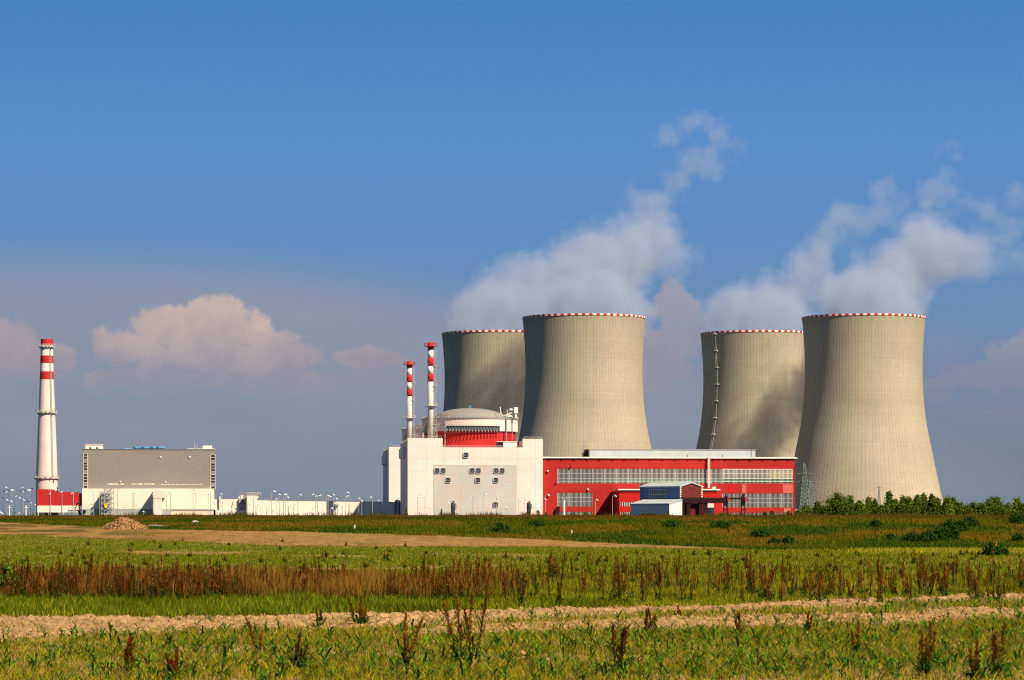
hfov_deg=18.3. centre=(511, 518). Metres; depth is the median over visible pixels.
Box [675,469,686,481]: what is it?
window
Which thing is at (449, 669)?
maize plant
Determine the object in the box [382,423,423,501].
reactor building
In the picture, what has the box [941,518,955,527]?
bush
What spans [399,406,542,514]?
reactor building
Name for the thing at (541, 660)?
maize plant
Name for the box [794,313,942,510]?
cooling tower
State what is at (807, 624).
dock plant
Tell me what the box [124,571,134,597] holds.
dock plant
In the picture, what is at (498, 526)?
bush
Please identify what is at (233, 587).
dock plant
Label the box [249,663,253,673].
maize plant
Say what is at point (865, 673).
maize plant
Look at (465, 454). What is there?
window
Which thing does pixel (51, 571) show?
dock plant
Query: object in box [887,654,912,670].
maize plant
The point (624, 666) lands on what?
maize plant
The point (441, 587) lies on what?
dock plant
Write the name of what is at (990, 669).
maize plant
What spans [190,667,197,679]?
maize plant
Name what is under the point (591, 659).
maize plant
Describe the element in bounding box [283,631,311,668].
dock plant
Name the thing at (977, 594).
dock plant
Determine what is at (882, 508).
young tree
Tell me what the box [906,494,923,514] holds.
young tree
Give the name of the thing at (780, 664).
maize plant
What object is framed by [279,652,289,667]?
maize plant
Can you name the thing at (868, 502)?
young tree
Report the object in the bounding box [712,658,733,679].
maize plant
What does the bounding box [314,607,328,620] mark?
dock plant
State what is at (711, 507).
white cabin
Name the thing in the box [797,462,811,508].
lattice pylon
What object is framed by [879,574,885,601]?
dock plant
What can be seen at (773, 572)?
dock plant
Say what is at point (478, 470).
window
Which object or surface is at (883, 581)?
dock plant
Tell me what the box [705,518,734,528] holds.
bush
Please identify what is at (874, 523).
bush
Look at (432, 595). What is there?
dock plant
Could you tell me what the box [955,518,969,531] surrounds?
bush
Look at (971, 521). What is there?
bush
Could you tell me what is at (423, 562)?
dock plant
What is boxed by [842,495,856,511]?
young tree
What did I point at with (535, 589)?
dock plant
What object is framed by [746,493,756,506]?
window
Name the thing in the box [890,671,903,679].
maize plant
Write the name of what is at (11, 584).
dock plant
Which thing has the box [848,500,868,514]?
young tree
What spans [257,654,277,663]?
maize plant
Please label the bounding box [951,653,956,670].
maize plant
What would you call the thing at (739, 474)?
window
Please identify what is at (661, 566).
dock plant
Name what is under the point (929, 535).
bush
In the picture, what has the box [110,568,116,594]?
dock plant
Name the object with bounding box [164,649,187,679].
dock plant
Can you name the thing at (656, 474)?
window
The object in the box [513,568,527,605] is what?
dock plant
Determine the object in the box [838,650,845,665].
maize plant
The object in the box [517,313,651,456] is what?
cooling tower
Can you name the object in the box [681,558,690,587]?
dock plant
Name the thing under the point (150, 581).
dock plant
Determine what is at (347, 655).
maize plant
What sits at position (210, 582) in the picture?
dock plant
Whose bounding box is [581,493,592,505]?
window
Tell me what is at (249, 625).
dock plant
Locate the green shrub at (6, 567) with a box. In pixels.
[0,562,17,590]
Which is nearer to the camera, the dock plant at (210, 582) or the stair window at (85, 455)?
the dock plant at (210, 582)
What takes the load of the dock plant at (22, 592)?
on the ground at (216, 536)
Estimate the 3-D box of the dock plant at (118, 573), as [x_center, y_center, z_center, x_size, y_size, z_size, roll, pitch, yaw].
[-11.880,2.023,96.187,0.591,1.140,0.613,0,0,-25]
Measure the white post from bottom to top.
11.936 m
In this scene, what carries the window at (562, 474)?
in the turbine hall
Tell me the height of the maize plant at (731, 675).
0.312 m
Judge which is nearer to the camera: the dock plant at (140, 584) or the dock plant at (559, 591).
the dock plant at (559, 591)
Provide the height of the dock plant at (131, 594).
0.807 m
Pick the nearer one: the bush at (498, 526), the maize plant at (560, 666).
the maize plant at (560, 666)
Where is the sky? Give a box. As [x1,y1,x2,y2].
[0,0,1023,515]
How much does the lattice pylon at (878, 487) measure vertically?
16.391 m
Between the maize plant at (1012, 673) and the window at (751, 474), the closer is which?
the maize plant at (1012, 673)
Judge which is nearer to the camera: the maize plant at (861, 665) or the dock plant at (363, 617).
the maize plant at (861, 665)
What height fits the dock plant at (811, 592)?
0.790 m
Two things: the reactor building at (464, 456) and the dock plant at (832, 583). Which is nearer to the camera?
the dock plant at (832, 583)
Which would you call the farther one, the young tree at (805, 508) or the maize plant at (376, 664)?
the young tree at (805, 508)
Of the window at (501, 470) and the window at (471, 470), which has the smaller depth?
the window at (471, 470)
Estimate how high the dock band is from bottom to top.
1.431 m
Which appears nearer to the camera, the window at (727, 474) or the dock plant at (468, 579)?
the dock plant at (468, 579)
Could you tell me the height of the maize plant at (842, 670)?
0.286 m
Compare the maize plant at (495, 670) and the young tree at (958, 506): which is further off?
the young tree at (958, 506)
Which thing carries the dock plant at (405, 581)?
on the ground at (216, 536)
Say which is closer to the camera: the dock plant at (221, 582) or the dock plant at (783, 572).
the dock plant at (221, 582)
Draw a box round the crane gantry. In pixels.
[681,494,746,514]
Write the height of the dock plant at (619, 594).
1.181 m
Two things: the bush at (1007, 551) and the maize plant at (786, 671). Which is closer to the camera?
the maize plant at (786, 671)
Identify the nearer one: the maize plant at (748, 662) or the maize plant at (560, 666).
the maize plant at (560, 666)
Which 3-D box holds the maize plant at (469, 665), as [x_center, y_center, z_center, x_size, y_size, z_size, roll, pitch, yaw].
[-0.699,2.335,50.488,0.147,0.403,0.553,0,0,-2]
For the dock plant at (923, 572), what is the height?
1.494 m
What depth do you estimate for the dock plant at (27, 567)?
97.19 m
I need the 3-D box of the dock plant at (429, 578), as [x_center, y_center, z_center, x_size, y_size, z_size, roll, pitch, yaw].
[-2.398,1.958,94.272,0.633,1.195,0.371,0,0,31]
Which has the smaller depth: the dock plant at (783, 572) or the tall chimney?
the dock plant at (783, 572)
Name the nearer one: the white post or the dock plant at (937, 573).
the dock plant at (937, 573)
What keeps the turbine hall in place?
on the ground at (216, 536)
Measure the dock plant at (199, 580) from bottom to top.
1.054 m
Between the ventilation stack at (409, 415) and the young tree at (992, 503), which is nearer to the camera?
the young tree at (992, 503)
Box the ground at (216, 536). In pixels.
[0,520,1023,679]
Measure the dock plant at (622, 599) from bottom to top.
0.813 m
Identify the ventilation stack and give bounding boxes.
[403,361,415,437]
[424,342,437,437]
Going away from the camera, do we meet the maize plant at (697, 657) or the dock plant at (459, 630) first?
the maize plant at (697, 657)
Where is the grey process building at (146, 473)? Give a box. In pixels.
[82,441,215,515]
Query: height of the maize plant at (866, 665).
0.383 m
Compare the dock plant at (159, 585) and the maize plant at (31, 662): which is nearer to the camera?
the maize plant at (31, 662)
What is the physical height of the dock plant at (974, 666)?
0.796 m
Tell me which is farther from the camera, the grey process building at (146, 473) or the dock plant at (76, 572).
the grey process building at (146, 473)
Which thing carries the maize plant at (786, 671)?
on the ground at (216, 536)
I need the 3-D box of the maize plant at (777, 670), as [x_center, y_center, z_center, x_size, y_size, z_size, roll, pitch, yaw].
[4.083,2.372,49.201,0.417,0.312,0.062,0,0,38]
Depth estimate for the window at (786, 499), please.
1578.86 m
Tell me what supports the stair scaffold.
on the ground at (216, 536)
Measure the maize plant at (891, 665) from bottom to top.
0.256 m
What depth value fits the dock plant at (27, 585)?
95.09 m
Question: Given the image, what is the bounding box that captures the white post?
[563,496,566,514]
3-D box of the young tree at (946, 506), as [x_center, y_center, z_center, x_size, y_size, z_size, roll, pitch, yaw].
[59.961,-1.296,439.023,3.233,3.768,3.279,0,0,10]
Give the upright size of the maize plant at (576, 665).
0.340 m
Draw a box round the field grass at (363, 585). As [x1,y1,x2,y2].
[0,511,1023,679]
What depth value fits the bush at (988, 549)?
212.41 m
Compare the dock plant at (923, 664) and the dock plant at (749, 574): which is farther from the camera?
the dock plant at (749, 574)
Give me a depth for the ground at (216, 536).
93.29 m
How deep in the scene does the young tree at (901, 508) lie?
441.62 m
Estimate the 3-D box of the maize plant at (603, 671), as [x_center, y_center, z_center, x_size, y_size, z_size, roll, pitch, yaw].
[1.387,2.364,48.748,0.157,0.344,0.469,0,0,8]
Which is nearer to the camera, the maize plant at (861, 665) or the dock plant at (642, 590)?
the maize plant at (861, 665)
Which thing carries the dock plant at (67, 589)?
on the ground at (216, 536)
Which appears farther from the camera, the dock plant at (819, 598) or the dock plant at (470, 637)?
the dock plant at (819, 598)
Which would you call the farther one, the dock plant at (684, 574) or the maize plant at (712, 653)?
the dock plant at (684, 574)
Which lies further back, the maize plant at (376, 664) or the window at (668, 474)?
the window at (668, 474)
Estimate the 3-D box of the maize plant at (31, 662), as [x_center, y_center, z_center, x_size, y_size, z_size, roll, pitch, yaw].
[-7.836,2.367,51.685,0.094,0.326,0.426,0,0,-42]
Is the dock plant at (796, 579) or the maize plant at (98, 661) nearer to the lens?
the maize plant at (98, 661)
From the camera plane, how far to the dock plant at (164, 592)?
93.63 m
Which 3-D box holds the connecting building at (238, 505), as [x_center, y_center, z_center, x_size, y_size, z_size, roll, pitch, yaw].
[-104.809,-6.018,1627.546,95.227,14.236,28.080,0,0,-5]
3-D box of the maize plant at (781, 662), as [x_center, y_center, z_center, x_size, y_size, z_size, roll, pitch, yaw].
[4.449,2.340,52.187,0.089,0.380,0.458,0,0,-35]
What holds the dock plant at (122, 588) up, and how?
on the ground at (216, 536)
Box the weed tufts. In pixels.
[0,538,1023,573]
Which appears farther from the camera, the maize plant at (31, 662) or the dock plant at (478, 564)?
the dock plant at (478, 564)
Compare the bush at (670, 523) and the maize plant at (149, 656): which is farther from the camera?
the bush at (670, 523)
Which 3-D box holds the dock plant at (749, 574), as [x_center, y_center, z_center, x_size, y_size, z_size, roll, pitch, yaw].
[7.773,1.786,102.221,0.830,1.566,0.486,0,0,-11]
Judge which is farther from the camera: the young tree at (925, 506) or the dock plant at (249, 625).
the young tree at (925, 506)
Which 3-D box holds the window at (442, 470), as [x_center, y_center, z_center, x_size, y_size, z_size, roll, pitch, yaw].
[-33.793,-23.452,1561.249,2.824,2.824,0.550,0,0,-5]
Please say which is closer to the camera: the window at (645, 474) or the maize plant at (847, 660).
the maize plant at (847, 660)
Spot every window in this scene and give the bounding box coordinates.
[83,453,87,487]
[210,454,214,488]
[434,468,439,473]
[440,468,445,473]
[445,477,450,482]
[463,452,468,457]
[469,468,474,473]
[475,468,480,473]
[475,477,480,482]
[493,468,498,473]
[493,477,498,482]
[499,468,504,473]
[557,469,568,482]
[557,493,568,505]
[569,469,580,482]
[569,493,580,505]
[581,469,592,482]
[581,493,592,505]
[593,469,603,482]
[604,469,615,482]
[616,469,627,482]
[621,502,632,505]
[628,469,639,482]
[640,469,651,482]
[650,489,666,498]
[651,469,662,481]
[663,469,674,481]
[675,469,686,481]
[687,469,698,483]
[699,469,707,483]
[710,469,721,483]
[722,469,733,483]
[722,493,733,506]
[734,469,745,483]
[734,493,745,506]
[746,469,757,483]
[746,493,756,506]
[757,494,768,506]
[758,469,768,483]
[769,469,780,483]
[769,494,780,506]
[781,469,792,483]
[781,494,792,506]
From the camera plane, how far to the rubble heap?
304.02 m
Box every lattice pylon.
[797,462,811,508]
[806,481,818,508]
[877,486,880,505]
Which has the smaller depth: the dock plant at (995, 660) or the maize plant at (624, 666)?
the maize plant at (624, 666)
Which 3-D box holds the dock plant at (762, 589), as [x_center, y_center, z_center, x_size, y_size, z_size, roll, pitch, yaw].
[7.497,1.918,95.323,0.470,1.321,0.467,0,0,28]
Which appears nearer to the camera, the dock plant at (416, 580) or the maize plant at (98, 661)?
the maize plant at (98, 661)
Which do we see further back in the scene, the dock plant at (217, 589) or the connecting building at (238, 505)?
the connecting building at (238, 505)
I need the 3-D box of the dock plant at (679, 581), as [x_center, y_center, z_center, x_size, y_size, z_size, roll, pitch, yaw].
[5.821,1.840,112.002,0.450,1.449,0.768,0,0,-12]
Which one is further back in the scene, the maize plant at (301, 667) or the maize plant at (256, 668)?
the maize plant at (301, 667)
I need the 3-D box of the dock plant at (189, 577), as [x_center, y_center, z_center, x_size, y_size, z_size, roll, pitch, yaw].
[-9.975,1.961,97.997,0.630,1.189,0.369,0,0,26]
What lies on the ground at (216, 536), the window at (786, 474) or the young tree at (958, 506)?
the young tree at (958, 506)
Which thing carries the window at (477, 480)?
in the reactor building at (464, 456)
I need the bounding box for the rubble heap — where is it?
[100,517,147,528]
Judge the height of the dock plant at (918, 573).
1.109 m
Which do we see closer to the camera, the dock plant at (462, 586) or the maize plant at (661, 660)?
the maize plant at (661, 660)
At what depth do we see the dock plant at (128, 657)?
50.42 m
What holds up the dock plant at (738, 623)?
on the ground at (216, 536)
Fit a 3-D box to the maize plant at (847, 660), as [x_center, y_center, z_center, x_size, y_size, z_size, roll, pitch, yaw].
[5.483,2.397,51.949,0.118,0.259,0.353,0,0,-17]
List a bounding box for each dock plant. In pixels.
[6,569,15,594]
[12,566,23,595]
[18,558,30,592]
[23,564,32,592]
[23,576,28,596]
[25,555,36,587]
[28,568,35,596]
[33,570,39,597]
[46,565,64,601]
[49,566,54,591]
[64,571,70,595]
[67,567,70,593]
[70,568,76,592]
[74,562,78,583]
[85,572,89,594]
[86,559,93,590]
[89,551,98,575]
[90,578,99,595]
[96,565,108,595]
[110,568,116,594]
[111,565,120,597]
[112,635,143,673]
[116,565,125,598]
[116,567,120,591]
[120,579,135,599]
[121,572,137,597]
[124,556,141,591]
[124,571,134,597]
[127,575,133,598]
[131,564,138,599]
[138,564,144,597]
[139,574,144,598]
[146,567,154,595]
[148,564,155,592]
[156,571,162,595]
[157,560,172,599]
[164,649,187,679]
[166,573,175,600]
[166,574,173,593]
[172,557,178,596]
[174,577,188,599]
[187,563,191,592]
[194,569,202,594]
[195,578,204,596]
[204,565,210,589]
[206,572,212,596]
[209,566,220,596]
[209,570,214,593]
[217,558,223,594]
[223,574,229,596]
[231,572,237,596]
[235,564,240,585]
[244,616,269,653]
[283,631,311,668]
[313,554,318,573]
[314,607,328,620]
[347,596,361,621]
[350,605,372,623]
[388,568,394,598]
[389,609,424,668]
[393,566,398,594]
[395,573,406,595]
[403,569,407,593]
[412,572,419,596]
[413,573,427,597]
[421,552,431,572]
[427,564,432,593]
[430,569,436,599]
[431,556,436,593]
[435,568,440,595]
[436,574,444,596]
[442,590,478,661]
[443,566,451,600]
[443,567,452,598]
[449,567,464,596]
[458,576,466,598]
[461,570,471,600]
[461,581,489,662]
[473,556,484,589]
[485,557,495,590]
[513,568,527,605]
[527,575,542,597]
[552,575,567,603]
[607,623,635,674]
[612,565,624,598]
[618,579,629,601]
[635,611,650,633]
[638,565,649,602]
[645,561,656,584]
[647,607,666,632]
[651,560,664,601]
[655,555,664,582]
[673,605,683,615]
[674,550,683,587]
[676,573,687,602]
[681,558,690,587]
[686,571,698,590]
[719,564,729,591]
[728,564,740,592]
[734,613,750,635]
[744,550,759,595]
[744,551,757,590]
[744,556,758,592]
[755,568,775,595]
[757,562,766,600]
[757,568,774,597]
[759,560,765,595]
[763,563,775,597]
[764,572,774,598]
[779,562,795,593]
[788,566,799,590]
[797,611,814,632]
[806,580,813,600]
[814,569,826,597]
[814,575,825,601]
[825,573,835,593]
[833,571,843,597]
[846,580,856,598]
[847,621,868,654]
[855,570,869,593]
[877,565,889,594]
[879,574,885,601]
[901,571,907,594]
[905,619,937,675]
[915,559,922,585]
[916,552,926,589]
[920,556,936,595]
[935,561,953,592]
[935,567,949,596]
[941,562,952,594]
[956,638,991,679]
[966,562,973,586]
[971,566,983,598]
[981,572,988,598]
[983,619,1016,678]
[1007,554,1015,579]
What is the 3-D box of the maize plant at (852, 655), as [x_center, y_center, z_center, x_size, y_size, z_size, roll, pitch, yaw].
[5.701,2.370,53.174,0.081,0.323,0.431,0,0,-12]
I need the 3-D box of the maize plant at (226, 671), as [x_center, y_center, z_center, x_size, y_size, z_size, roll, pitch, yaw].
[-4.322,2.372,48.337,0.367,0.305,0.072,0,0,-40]
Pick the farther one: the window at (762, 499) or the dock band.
the window at (762, 499)
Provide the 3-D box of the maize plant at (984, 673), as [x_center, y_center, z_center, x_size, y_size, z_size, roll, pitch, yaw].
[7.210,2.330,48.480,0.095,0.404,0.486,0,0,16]
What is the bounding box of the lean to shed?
[630,499,682,515]
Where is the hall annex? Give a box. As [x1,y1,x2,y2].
[613,484,719,514]
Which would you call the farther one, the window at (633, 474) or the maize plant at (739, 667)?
the window at (633, 474)
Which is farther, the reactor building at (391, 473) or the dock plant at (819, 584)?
the reactor building at (391, 473)
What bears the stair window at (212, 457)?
in the grey process building at (146, 473)
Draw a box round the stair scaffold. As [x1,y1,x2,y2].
[101,486,113,515]
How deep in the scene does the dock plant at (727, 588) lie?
105.40 m
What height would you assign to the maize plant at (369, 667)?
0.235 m
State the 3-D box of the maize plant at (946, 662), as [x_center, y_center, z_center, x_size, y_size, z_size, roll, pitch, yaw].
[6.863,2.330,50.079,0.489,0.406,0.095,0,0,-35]
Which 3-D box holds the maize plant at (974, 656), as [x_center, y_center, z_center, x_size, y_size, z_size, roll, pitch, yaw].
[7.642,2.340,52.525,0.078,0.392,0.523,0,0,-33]
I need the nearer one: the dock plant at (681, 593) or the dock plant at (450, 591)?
the dock plant at (681, 593)
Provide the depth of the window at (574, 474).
1569.26 m
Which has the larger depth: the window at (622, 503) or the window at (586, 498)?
the window at (586, 498)
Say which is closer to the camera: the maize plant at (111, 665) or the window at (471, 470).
the maize plant at (111, 665)
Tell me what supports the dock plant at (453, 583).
on the ground at (216, 536)
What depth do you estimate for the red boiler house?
1616.50 m
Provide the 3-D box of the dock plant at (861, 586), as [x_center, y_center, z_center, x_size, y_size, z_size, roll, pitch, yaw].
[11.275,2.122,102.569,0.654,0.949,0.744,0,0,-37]
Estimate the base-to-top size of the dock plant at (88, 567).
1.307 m
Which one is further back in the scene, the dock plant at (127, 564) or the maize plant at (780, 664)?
the dock plant at (127, 564)
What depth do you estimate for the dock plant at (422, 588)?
93.72 m
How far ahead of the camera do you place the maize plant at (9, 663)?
50.75 m
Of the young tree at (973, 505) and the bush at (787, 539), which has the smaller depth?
the bush at (787, 539)
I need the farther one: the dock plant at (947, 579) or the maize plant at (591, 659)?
the dock plant at (947, 579)
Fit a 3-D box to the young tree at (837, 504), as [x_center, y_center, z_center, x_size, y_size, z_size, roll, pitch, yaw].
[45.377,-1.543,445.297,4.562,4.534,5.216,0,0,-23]
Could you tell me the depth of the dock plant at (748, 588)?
103.70 m
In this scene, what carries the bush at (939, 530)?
on the ground at (216, 536)
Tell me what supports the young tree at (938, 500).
on the ground at (216, 536)
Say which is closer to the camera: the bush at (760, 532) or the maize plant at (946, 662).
the maize plant at (946, 662)
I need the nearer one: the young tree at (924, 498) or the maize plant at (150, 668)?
the maize plant at (150, 668)
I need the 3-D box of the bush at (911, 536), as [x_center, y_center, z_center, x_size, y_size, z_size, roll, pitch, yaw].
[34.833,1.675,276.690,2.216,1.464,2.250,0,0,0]
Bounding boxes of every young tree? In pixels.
[800,504,811,514]
[811,500,822,514]
[817,491,850,514]
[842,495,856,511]
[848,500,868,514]
[848,502,854,514]
[863,495,872,514]
[869,498,877,514]
[870,504,891,514]
[883,490,893,506]
[888,495,898,511]
[891,503,907,514]
[898,494,905,503]
[903,496,912,514]
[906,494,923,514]
[919,492,927,506]
[921,504,927,514]
[925,493,941,514]
[935,497,941,505]
[936,496,957,514]
[952,501,965,514]
[960,502,973,514]
[969,501,987,512]
[975,502,989,514]
[983,496,1007,514]
[992,504,1009,515]
[1005,502,1012,511]
[1008,496,1020,513]
[1017,503,1023,514]
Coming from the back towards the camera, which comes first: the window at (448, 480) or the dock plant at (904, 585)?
the window at (448, 480)
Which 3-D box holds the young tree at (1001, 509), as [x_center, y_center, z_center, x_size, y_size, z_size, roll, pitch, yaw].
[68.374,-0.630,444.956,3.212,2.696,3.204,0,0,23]
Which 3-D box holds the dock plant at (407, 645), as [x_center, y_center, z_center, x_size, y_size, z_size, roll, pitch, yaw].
[-1.725,2.024,51.839,0.621,1.086,0.586,0,0,0]
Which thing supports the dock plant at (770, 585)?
on the ground at (216, 536)
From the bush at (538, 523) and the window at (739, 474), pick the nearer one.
the bush at (538, 523)
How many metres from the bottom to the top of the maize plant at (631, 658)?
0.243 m
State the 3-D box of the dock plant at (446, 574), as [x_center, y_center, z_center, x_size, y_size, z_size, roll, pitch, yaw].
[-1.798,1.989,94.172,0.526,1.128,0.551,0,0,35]
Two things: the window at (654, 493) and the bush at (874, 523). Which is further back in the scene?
the window at (654, 493)
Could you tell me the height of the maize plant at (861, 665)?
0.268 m
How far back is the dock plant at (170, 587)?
94.48 m
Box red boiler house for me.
[37,489,81,514]
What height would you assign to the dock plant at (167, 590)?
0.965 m
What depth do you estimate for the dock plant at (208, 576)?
96.06 m
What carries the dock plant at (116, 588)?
on the ground at (216, 536)
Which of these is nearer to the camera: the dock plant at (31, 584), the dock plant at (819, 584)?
the dock plant at (31, 584)
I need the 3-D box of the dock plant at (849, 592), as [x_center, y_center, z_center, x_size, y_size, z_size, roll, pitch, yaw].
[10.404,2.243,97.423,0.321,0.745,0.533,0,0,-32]
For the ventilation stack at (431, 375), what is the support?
on the reactor building at (464, 456)
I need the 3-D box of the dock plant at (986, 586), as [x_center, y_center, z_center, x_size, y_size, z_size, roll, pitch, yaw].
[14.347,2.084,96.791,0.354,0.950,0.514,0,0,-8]
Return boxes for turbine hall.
[543,449,797,514]
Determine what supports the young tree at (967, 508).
on the ground at (216, 536)
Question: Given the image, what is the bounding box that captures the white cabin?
[708,503,713,513]
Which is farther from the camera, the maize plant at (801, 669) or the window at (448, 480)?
the window at (448, 480)
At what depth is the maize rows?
60.75 m
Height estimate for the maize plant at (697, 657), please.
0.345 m
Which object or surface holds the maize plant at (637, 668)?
on the ground at (216, 536)
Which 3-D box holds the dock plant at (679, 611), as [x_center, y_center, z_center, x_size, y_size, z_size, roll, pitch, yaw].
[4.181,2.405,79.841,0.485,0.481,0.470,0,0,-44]
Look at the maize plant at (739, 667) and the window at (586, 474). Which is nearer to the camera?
the maize plant at (739, 667)
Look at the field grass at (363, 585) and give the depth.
99.94 m
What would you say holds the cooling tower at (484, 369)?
on the ground at (216, 536)
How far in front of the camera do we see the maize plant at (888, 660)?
51.98 m
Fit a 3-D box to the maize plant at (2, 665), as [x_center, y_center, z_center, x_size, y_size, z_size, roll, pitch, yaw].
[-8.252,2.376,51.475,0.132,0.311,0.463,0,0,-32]
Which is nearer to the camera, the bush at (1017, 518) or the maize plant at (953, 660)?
the maize plant at (953, 660)
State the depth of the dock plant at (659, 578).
93.61 m
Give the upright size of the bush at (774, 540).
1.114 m
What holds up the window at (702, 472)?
in the turbine hall
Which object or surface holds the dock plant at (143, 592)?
on the ground at (216, 536)
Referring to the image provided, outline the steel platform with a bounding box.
[68,502,88,515]
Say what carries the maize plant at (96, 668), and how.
on the ground at (216, 536)
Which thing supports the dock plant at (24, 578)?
on the ground at (216, 536)
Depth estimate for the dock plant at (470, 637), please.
54.65 m
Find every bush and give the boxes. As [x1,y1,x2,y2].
[484,521,513,531]
[523,517,547,526]
[660,517,682,527]
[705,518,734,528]
[747,525,773,537]
[766,536,782,544]
[782,535,795,544]
[868,518,881,526]
[885,532,896,539]
[900,530,923,541]
[916,527,938,541]
[932,525,953,540]
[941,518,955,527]
[946,523,960,539]
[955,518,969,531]
[963,515,979,527]
[979,540,1007,555]
[997,545,1011,554]
[1005,512,1023,524]
[1010,532,1023,541]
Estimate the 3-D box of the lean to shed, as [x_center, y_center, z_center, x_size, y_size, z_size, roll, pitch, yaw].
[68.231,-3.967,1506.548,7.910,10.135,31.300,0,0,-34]
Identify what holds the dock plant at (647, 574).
on the ground at (216, 536)
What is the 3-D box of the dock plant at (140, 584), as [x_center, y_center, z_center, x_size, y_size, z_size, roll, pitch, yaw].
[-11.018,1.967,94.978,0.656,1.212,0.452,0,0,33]
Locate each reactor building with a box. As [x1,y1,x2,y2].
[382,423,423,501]
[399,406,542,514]
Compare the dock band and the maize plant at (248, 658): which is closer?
the maize plant at (248, 658)
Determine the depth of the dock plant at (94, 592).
95.22 m
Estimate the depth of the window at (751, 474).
1577.32 m
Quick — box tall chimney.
[34,339,59,515]
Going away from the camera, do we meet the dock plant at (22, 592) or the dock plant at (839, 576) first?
the dock plant at (22, 592)
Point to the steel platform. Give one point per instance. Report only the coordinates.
(75, 508)
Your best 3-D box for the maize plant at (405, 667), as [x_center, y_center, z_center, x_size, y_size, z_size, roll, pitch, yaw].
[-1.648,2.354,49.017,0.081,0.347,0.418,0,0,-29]
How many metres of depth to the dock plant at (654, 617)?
67.62 m
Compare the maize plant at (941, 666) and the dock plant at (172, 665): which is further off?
the maize plant at (941, 666)
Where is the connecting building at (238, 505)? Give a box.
[214,492,399,515]
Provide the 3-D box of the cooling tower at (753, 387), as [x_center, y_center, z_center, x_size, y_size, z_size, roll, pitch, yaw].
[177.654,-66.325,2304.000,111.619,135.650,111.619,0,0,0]
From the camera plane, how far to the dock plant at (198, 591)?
94.51 m
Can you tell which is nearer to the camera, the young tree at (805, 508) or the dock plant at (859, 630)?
the dock plant at (859, 630)
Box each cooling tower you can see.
[442,330,525,443]
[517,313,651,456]
[696,330,804,456]
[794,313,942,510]
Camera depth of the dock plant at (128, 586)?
93.50 m
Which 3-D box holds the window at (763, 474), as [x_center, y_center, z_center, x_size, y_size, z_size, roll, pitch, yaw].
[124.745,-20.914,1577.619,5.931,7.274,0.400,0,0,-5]
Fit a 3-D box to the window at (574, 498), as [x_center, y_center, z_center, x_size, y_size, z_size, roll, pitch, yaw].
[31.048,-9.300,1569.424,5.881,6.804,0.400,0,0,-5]
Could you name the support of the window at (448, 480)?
in the reactor building at (464, 456)
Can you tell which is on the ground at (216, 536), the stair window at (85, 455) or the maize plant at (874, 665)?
the maize plant at (874, 665)
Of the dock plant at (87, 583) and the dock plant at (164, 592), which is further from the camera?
the dock plant at (87, 583)
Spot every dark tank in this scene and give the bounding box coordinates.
[451,501,455,512]
[527,501,531,511]
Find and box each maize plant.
[0,656,8,670]
[4,657,19,674]
[23,654,35,669]
[29,653,46,666]
[86,661,104,675]
[88,654,104,669]
[88,663,95,676]
[103,661,113,671]
[122,653,143,667]
[145,649,153,662]
[145,665,153,672]
[149,670,160,677]
[184,656,202,672]
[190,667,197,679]
[203,664,221,675]
[218,664,232,679]
[220,646,228,667]
[235,648,260,666]
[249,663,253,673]
[253,660,258,679]
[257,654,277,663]
[258,666,276,678]
[275,653,286,665]
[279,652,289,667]
[291,661,307,673]
[305,658,322,676]
[319,647,331,665]
[322,663,336,679]
[340,651,352,664]
[366,663,372,671]
[367,657,384,671]
[388,657,404,671]
[401,660,410,675]
[422,651,426,668]
[422,662,437,678]
[442,662,456,676]
[453,658,469,675]
[464,654,472,670]
[484,667,504,677]
[503,655,520,666]
[537,657,544,667]
[540,660,547,675]
[553,658,570,669]
[569,657,585,671]
[581,650,599,667]
[596,661,606,675]
[599,661,612,677]
[620,660,628,675]
[624,655,637,662]
[627,652,648,665]
[629,659,652,678]
[655,654,667,673]
[684,653,690,671]
[685,660,705,676]
[693,653,704,664]
[706,651,721,663]
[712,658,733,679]
[726,662,737,679]
[730,662,748,675]
[736,666,764,677]
[740,657,754,671]
[749,645,764,664]
[755,657,774,677]
[755,662,769,674]
[765,662,784,678]
[769,652,791,672]
[775,650,790,666]
[776,662,792,679]
[797,660,808,674]
[798,660,826,679]
[813,667,826,677]
[817,652,840,669]
[828,661,832,677]
[834,663,847,676]
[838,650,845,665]
[844,657,853,668]
[849,650,856,665]
[853,654,864,665]
[853,659,871,672]
[854,655,879,675]
[863,669,870,678]
[867,659,880,674]
[871,653,879,663]
[883,657,894,668]
[883,661,895,671]
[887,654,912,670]
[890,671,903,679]
[931,656,939,670]
[933,658,952,674]
[936,654,958,677]
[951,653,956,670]
[964,649,983,669]
[980,658,988,678]
[986,662,994,677]
[1001,662,1020,676]
[1008,664,1014,678]
[1009,650,1017,670]
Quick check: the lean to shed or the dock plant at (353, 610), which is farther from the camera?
the lean to shed
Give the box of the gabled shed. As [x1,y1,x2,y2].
[639,482,702,514]
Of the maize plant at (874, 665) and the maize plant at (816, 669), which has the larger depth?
the maize plant at (874, 665)
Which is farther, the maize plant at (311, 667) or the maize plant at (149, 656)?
the maize plant at (149, 656)
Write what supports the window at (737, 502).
in the turbine hall
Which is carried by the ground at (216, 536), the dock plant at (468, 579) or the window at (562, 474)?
the dock plant at (468, 579)
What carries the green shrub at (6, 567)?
on the ground at (216, 536)
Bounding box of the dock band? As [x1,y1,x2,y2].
[0,546,1023,602]
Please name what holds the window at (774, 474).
in the turbine hall
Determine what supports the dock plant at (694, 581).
on the ground at (216, 536)
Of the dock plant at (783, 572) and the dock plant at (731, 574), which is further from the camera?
the dock plant at (731, 574)
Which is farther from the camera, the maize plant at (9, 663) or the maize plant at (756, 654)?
the maize plant at (756, 654)
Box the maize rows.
[0,593,1023,679]

